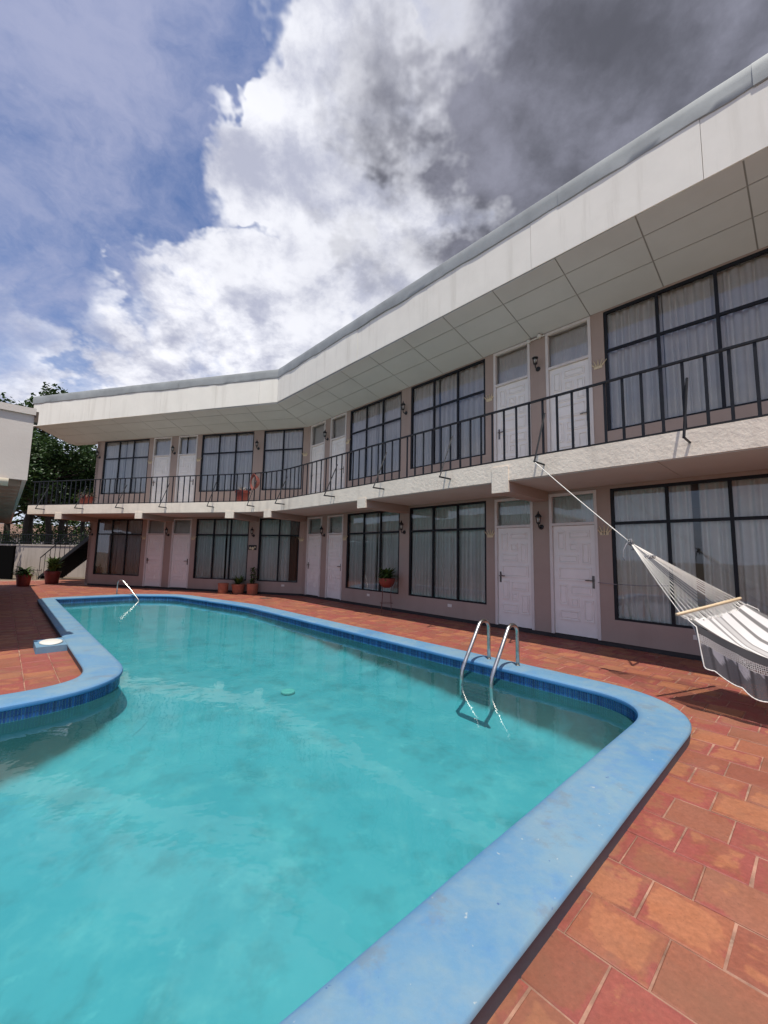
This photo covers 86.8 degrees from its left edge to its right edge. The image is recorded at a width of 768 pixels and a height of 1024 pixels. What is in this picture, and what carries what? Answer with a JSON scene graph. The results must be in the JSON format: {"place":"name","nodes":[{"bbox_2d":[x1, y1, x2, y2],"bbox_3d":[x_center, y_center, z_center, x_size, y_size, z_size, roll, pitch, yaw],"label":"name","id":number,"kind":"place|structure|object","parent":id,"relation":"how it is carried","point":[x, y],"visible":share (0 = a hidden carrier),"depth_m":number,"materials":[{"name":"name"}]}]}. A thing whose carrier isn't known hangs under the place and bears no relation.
{"place":"outdoors","nodes":[
{"label":"outdoors","id":0,"kind":"place"},
{"bbox_2d":[0,402,38,523],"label":"building","id":1,"kind":"structure","parent":0,"point":[17,422],"depth_m":5.83,"materials":[{"name":"paint"}]},
{"bbox_2d":[0,575,84,580],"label":"ground","id":2,"kind":"structure","parent":0,"point":[32,578],"depth_m":21.38,"materials":[{"name":"orange tile"}]},
{"bbox_2d":[0,546,15,578],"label":"sheet gate","id":3,"kind":"structure","parent":2,"relation":"on","point":[7,557],"depth_m":20.03,"materials":[{"name":"black metal"}]},
{"bbox_2d":[2,467,52,542],"bbox_3d":[-31.804,-0.891,34.290,10.524,10.869,8.929,5,-7,-35],"label":"tree","id":4,"kind":"object","parent":2,"relation":"on","point":[7,526],"visible":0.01,"depth_m":33.87,"materials":[{"name":"green plant"}]},
{"bbox_2d":[0,525,88,544],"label":"hedge","id":5,"kind":"object","parent":2,"relation":"on","point":[24,536],"visible":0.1,"depth_m":27.00,"materials":[{"name":"green plant"}]},
{"bbox_2d":[0,382,96,543],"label":"tree","id":6,"kind":"object","parent":2,"relation":"on","point":[28,522],"visible":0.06,"depth_m":30.59,"materials":[{"name":"green plant"}]},
{"bbox_2d":[13,516,89,544],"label":"tree","id":7,"kind":"object","parent":2,"relation":"on","point":[55,528],"visible":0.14,"depth_m":40.49,"materials":[{"name":"green plant"}]},
{"bbox_2d":[16,429,96,544],"bbox_3d":[-21.504,-0.898,27.833,8.315,10.010,10.700,-3,-7,32],"label":"tree","id":8,"kind":"object","parent":2,"relation":"on","point":[48,460],"visible":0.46,"depth_m":25.81,"materials":[{"name":"green plant"}]},
{"bbox_2d":[37,521,88,578],"bbox_3d":[-14.733,1.198,20.124,5.020,4.380,1.850,-1,-6,15],"label":"outdoor stairs","id":9,"kind":"structure","parent":2,"relation":"on","point":[74,558],"depth_m":20.26,"materials":[{"name":"black metal"}]},
{"bbox_2d":[32,469,93,539],"bbox_3d":[-22.466,-0.159,30.557,7.463,9.041,9.971,4,-7,-25],"label":"tree","id":10,"kind":"object","parent":2,"relation":"on","point":[81,477],"visible":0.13,"depth_m":27.47,"materials":[{"name":"green plant"}]},
{"bbox_2d":[0,544,226,578],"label":"garden wall","id":11,"kind":"structure","parent":2,"relation":"on","point":[28,555],"depth_m":23.17,"materials":[{"name":"white paint"}]},
{"bbox_2d":[0,533,86,544],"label":"fence","id":12,"kind":"object","parent":11,"relation":"on","point":[47,542],"depth_m":23.41,"materials":[{"name":"black metal"}]},
{"bbox_2d":[0,523,86,544],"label":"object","id":13,"kind":"structure","parent":0,"point":[11,526],"depth_m":55.04,"materials":[{"name":"white paint"}]},
{"bbox_2d":[0,579,767,1023],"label":"pavement","id":14,"kind":"structure","parent":0,"point":[664,921],"depth_m":2.14,"materials":[{"name":"tile"}]},
{"bbox_2d":[11,566,37,586],"bbox_3d":[-14.481,2.554,16.339,1.000,0.853,0.991,5,-7,-31],"label":"potted plant","id":15,"kind":"object","parent":14,"relation":"on","point":[23,576],"visible":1,"depth_m":16.16,"materials":[{"name":"green plant"}]},
{"bbox_2d":[44,555,62,583],"bbox_3d":[-14.540,2.486,17.766,0.972,1.288,0.966,-2,-7,30],"label":"potted plant","id":16,"kind":"object","parent":14,"relation":"on","point":[52,576],"visible":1,"depth_m":17.63,"materials":[{"name":"green plant"}]},
{"bbox_2d":[218,583,228,593],"bbox_3d":[-5.980,2.833,15.085,0.380,0.380,0.377,1,-6,0],"label":"flower pot","id":17,"kind":"object","parent":14,"relation":"on","point":[222,588],"visible":1,"depth_m":14.94,"materials":[{"name":"ceramic"}]},
{"bbox_2d":[231,575,244,593],"bbox_3d":[-5.395,2.677,15.037,0.882,0.702,0.728,1,-6,0],"label":"potted plant","id":18,"kind":"object","parent":14,"relation":"on","point":[238,587],"visible":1,"depth_m":14.92,"materials":[{"name":"green plant"}]},
{"bbox_2d":[247,567,257,594],"bbox_3d":[-4.827,2.528,14.938,0.419,1.002,0.538,1,-6,0],"label":"potted plant","id":19,"kind":"object","parent":14,"relation":"on","point":[252,588],"visible":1,"depth_m":14.78,"materials":[{"name":"green plant"}]},
{"bbox_2d":[0,594,691,1023],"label":"swimming pool","id":20,"kind":"structure","parent":14,"relation":"in","point":[202,820],"depth_m":3.14,"materials":[{"name":"blue paint"}]},
{"bbox_2d":[116,579,139,603],"bbox_3d":[-8.177,2.586,13.006,0.972,0.820,0.090,0,-6,14],"label":"grab rail","id":21,"kind":"object","parent":20,"relation":"attached to","point":[128,587],"visible":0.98,"depth_m":13.02,"materials":[{"name":"silver metal"}]},
{"bbox_2d":[61,600,218,611],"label":"tiles","id":22,"kind":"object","parent":20,"relation":"in","point":[121,602],"depth_m":12.04,"materials":[{"name":"blue tile"}]},
{"bbox_2d":[281,689,294,695],"bbox_3d":[-1.360,2.549,5.750,0.200,0.040,0.198,1,-6,0],"label":"floor inlet","id":23,"kind":"object","parent":20,"relation":"on","point":[286,692],"visible":1,"depth_m":5.70,"materials":[{"name":"teal plastic"}]},
{"bbox_2d":[460,619,519,708],"bbox_3d":[1.398,1.953,5.367,0.718,0.969,0.508,7,-8,-43],"label":"pool ladder","id":24,"kind":"object","parent":20,"relation":"attached to","point":[489,697],"visible":0.98,"depth_m":5.23,"materials":[{"name":"silver metal"}]},
{"bbox_2d":[381,584,392,611],"bbox_3d":[0.069,2.276,10.869,0.402,0.841,0.402,1,-6,0],"label":"plant stand","id":25,"kind":"object","parent":14,"relation":"on","point":[382,599],"visible":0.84,"depth_m":10.95,"materials":[{"name":"metal"}]},
{"bbox_2d":[376,567,398,587],"bbox_3d":[0.085,1.757,10.914,0.700,0.562,0.686,1,-6,0],"label":"potted plant","id":26,"kind":"object","parent":25,"relation":"on","point":[386,578],"visible":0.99,"depth_m":10.79,"materials":[{"name":"green plant"}]},
{"bbox_2d":[27,53,767,670],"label":"hotel building","id":27,"kind":"structure","parent":14,"relation":"on","point":[647,249],"depth_m":8.31,"materials":[{"name":"paint"}]},
{"bbox_2d":[75,492,96,503],"bbox_3d":[-12.213,-0.541,16.643,0.925,0.639,1.007,1,-6,0],"label":"potted plant","id":28,"kind":"object","parent":27,"relation":"on","point":[86,498],"visible":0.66,"depth_m":16.45,"materials":[{"name":"green plant"}]},
{"bbox_2d":[93,519,142,575],"bbox_3d":[-11.208,1.485,17.233,2.480,2.356,0.206,-1,-6,15],"label":"window","id":29,"kind":"structure","parent":27,"relation":"in","point":[128,547],"depth_m":17.25,"materials":[{"name":"clear glass"}]},
{"bbox_2d":[100,439,149,493],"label":"window","id":30,"kind":"structure","parent":27,"relation":"in","point":[138,450],"depth_m":17.63,"materials":[{"name":"clear glass"}]},
{"bbox_2d":[142,520,165,586],"bbox_3d":[-9.376,1.658,16.653,0.920,2.750,0.204,-1,-6,15],"label":"door","id":31,"kind":"structure","parent":27,"relation":"in","point":[155,536],"depth_m":16.61,"materials":[{"name":"paint"}]},
{"bbox_2d":[149,437,171,501],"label":"door","id":32,"kind":"structure","parent":27,"relation":"in","point":[161,461],"depth_m":17.00,"materials":[{"name":"paint"}]},
{"bbox_2d":[168,519,191,587],"bbox_3d":[-8.144,1.648,16.327,0.930,2.750,0.225,-1,-6,15],"label":"door","id":33,"kind":"structure","parent":27,"relation":"in","point":[181,528],"depth_m":16.28,"materials":[{"name":"paint"}]},
{"bbox_2d":[174,435,197,502],"bbox_3d":[-8.076,-1.668,16.681,0.930,2.981,0.226,-1,-6,15],"label":"door","id":34,"kind":"structure","parent":27,"relation":"in","point":[187,447],"depth_m":16.65,"materials":[{"name":"paint"}]},
{"bbox_2d":[193,519,248,580],"bbox_3d":[-6.318,1.442,15.889,2.450,2.356,0.196,0,-6,15],"label":"window","id":35,"kind":"structure","parent":27,"relation":"in","point":[209,556],"depth_m":15.92,"materials":[{"name":"glass"}]},
{"bbox_2d":[199,431,253,491],"bbox_3d":[-6.247,-1.977,16.258,2.450,2.358,0.206,0,-6,15],"label":"window","id":36,"kind":"structure","parent":27,"relation":"in","point":[226,453],"depth_m":16.29,"materials":[{"name":"glass"}]},
{"bbox_2d":[235,484,249,501],"bbox_3d":[-5.064,-0.651,14.566,0.557,0.710,0.529,1,-6,0],"label":"potted plant","id":37,"kind":"object","parent":27,"relation":"on","point":[239,494],"visible":0.63,"depth_m":14.37,"materials":[{"name":"red plant"}]},
{"bbox_2d":[248,545,256,549],"bbox_3d":[-4.992,1.349,15.404,0.340,0.182,0.023,0,-6,15],"label":"name plaque","id":38,"kind":"object","parent":27,"relation":"attached to","point":[252,547],"visible":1,"depth_m":15.39,"materials":[{"name":"black paint"}]},
{"bbox_2d":[257,518,299,582],"bbox_3d":[-3.906,1.424,15.257,1.690,2.356,0.258,-1,-6,15],"label":"window","id":39,"kind":"structure","parent":27,"relation":"in","point":[275,540],"depth_m":15.32,"materials":[{"name":"clear glass"}]},
{"bbox_2d":[261,428,303,489],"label":"window","id":40,"kind":"structure","parent":27,"relation":"in","point":[276,453],"depth_m":15.62,"materials":[{"name":"black metal"}]},
{"bbox_2d":[305,516,321,596],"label":"door","id":41,"kind":"structure","parent":27,"relation":"in","point":[314,538],"depth_m":14.41,"materials":[{"name":"paint"}]},
{"bbox_2d":[309,420,325,493],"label":"door","id":42,"kind":"structure","parent":27,"relation":"in","point":[317,450],"depth_m":14.82,"materials":[{"name":"paint"}]},
{"bbox_2d":[325,514,343,599],"bbox_3d":[-1.589,1.480,13.486,0.234,2.750,0.890,7,-8,-43],"label":"door","id":43,"kind":"structure","parent":27,"relation":"in","point":[334,547],"depth_m":13.50,"materials":[{"name":"paint"}]},
{"bbox_2d":[328,412,346,489],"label":"door","id":44,"kind":"structure","parent":27,"relation":"in","point":[337,444],"depth_m":13.91,"materials":[{"name":"paint"}]},
{"bbox_2d":[346,511,399,593],"bbox_3d":[-0.309,1.172,12.205,0.206,2.356,2.420,7,-8,-43],"label":"window","id":45,"kind":"structure","parent":27,"relation":"in","point":[364,532],"depth_m":12.26,"materials":[{"name":"black metal"}]},
{"bbox_2d":[349,391,401,480],"bbox_3d":[-0.241,-2.247,12.568,0.200,2.358,2.420,7,-8,-43],"label":"window","id":46,"kind":"structure","parent":27,"relation":"in","point":[368,428],"depth_m":12.59,"materials":[{"name":"clear glass"}]},
{"bbox_2d":[30,336,767,509],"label":"balcony railing","id":47,"kind":"object","parent":27,"relation":"attached to","point":[684,385],"visible":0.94,"depth_m":7.75,"materials":[{"name":"black metal"}]},
{"bbox_2d":[250,474,259,489],"bbox_3d":[-4.434,-1.041,13.938,0.345,0.595,0.078,-1,-6,15],"label":"coiled cord","id":48,"kind":"object","parent":47,"relation":"hanging from","point":[257,482],"visible":0.91,"depth_m":13.93,"materials":[{"name":"red plastic"}]},
{"bbox_2d":[534,462,767,702],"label":"hammock","id":49,"kind":"object","parent":47,"relation":"hanging from","point":[744,627],"visible":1,"depth_m":4.29,"materials":[{"name":"beige fabric"}]},
{"bbox_2d":[399,521,405,533],"bbox_3d":[0.492,0.414,11.127,0.198,0.376,0.136,7,-8,-43],"label":"wall lantern","id":50,"kind":"object","parent":27,"relation":"attached to","point":[401,526],"depth_m":11.09,"materials":[{"name":"black paint"}]},
{"bbox_2d":[401,402,406,414],"bbox_3d":[0.561,-2.957,11.486,0.198,0.376,0.136,7,-8,-43],"label":"wall lantern","id":51,"kind":"object","parent":27,"relation":"attached to","point":[402,406],"depth_m":11.45,"materials":[{"name":"black paint"}]},
{"bbox_2d":[409,501,486,604],"bbox_3d":[1.585,0.996,10.193,0.205,2.356,2.460,7,-8,-43],"label":"window","id":52,"kind":"structure","parent":27,"relation":"in","point":[447,546],"depth_m":10.17,"materials":[{"name":"black metal"}]},
{"bbox_2d":[410,359,485,468],"bbox_3d":[1.655,-2.422,10.558,0.207,2.358,2.460,7,-8,-43],"label":"window","id":53,"kind":"structure","parent":27,"relation":"in","point":[463,392],"depth_m":10.53,"materials":[{"name":"glass"}]},
{"bbox_2d":[484,530,494,536],"bbox_3d":[2.406,0.485,9.193,0.032,0.181,0.310,7,-8,-43],"label":"room plaque","id":54,"kind":"object","parent":27,"relation":"attached to","point":[491,534],"visible":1,"depth_m":9.18,"materials":[{"name":"beige metal"}]},
{"bbox_2d":[485,395,493,401],"bbox_3d":[2.471,-2.687,9.531,0.032,0.181,0.310,7,-8,-43],"label":"room plaque","id":55,"kind":"object","parent":27,"relation":"attached to","point":[489,399],"visible":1,"depth_m":9.52,"materials":[{"name":"beige metal"}]},
{"bbox_2d":[493,341,531,460],"bbox_3d":[2.907,-2.249,9.119,0.221,2.981,0.900,7,-8,-43],"label":"door","id":56,"kind":"structure","parent":27,"relation":"in","point":[513,388],"depth_m":9.16,"materials":[{"name":"paint"}]},
{"bbox_2d":[494,498,534,629],"bbox_3d":[2.839,1.067,8.765,0.221,2.750,0.900,7,-8,-43],"label":"door","id":57,"kind":"structure","parent":27,"relation":"in","point":[514,548],"depth_m":8.76,"materials":[{"name":"paint"}]},
{"bbox_2d":[532,356,540,371],"bbox_3d":[3.235,-3.149,8.639,0.192,0.264,0.128,7,-8,-43],"label":"wall lantern","id":58,"kind":"object","parent":27,"relation":"attached to","point":[534,358],"depth_m":8.61,"materials":[{"name":"black paint"}]},
{"bbox_2d":[535,511,543,529],"bbox_3d":[3.165,0.165,8.284,0.198,0.376,0.136,7,-8,-43],"label":"wall lantern","id":59,"kind":"object","parent":27,"relation":"attached to","point":[538,515],"depth_m":8.25,"materials":[{"name":"black paint"}]},
{"bbox_2d":[545,316,594,451],"bbox_3d":[3.763,-2.329,8.205,0.213,2.981,0.910,7,-8,-43],"label":"door","id":60,"kind":"structure","parent":27,"relation":"in","point":[568,356],"depth_m":8.23,"materials":[{"name":"paint"}]},
{"bbox_2d":[549,490,601,640],"bbox_3d":[3.695,0.987,7.851,0.214,2.750,0.910,7,-8,-43],"label":"door","id":61,"kind":"structure","parent":27,"relation":"in","point":[573,532],"depth_m":7.83,"materials":[{"name":"paint"}]},
{"bbox_2d":[592,360,605,369],"bbox_3d":[4.109,-2.839,7.790,0.032,0.181,0.310,7,-8,-43],"label":"room plaque","id":62,"kind":"object","parent":27,"relation":"attached to","point":[597,366],"visible":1,"depth_m":7.78,"materials":[{"name":"beige metal"}]},
{"bbox_2d":[597,525,611,534],"bbox_3d":[4.043,0.333,7.452,0.032,0.181,0.310,7,-8,-43],"label":"room plaque","id":63,"kind":"object","parent":27,"relation":"attached to","point":[601,532],"visible":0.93,"depth_m":7.44,"materials":[{"name":"metal"}]},
{"bbox_2d":[603,248,767,430],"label":"window","id":64,"kind":"structure","parent":27,"relation":"in","point":[727,307],"depth_m":6.85,"materials":[{"name":"glass"}]},
{"bbox_2d":[610,474,767,630],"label":"window","id":65,"kind":"structure","parent":27,"relation":"in","point":[658,518],"depth_m":6.62,"materials":[{"name":"black metal"}]},
{"bbox_2d":[0,0,767,525],"label":"sky","id":66,"kind":"structure","parent":0,"point":[190,189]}
]}

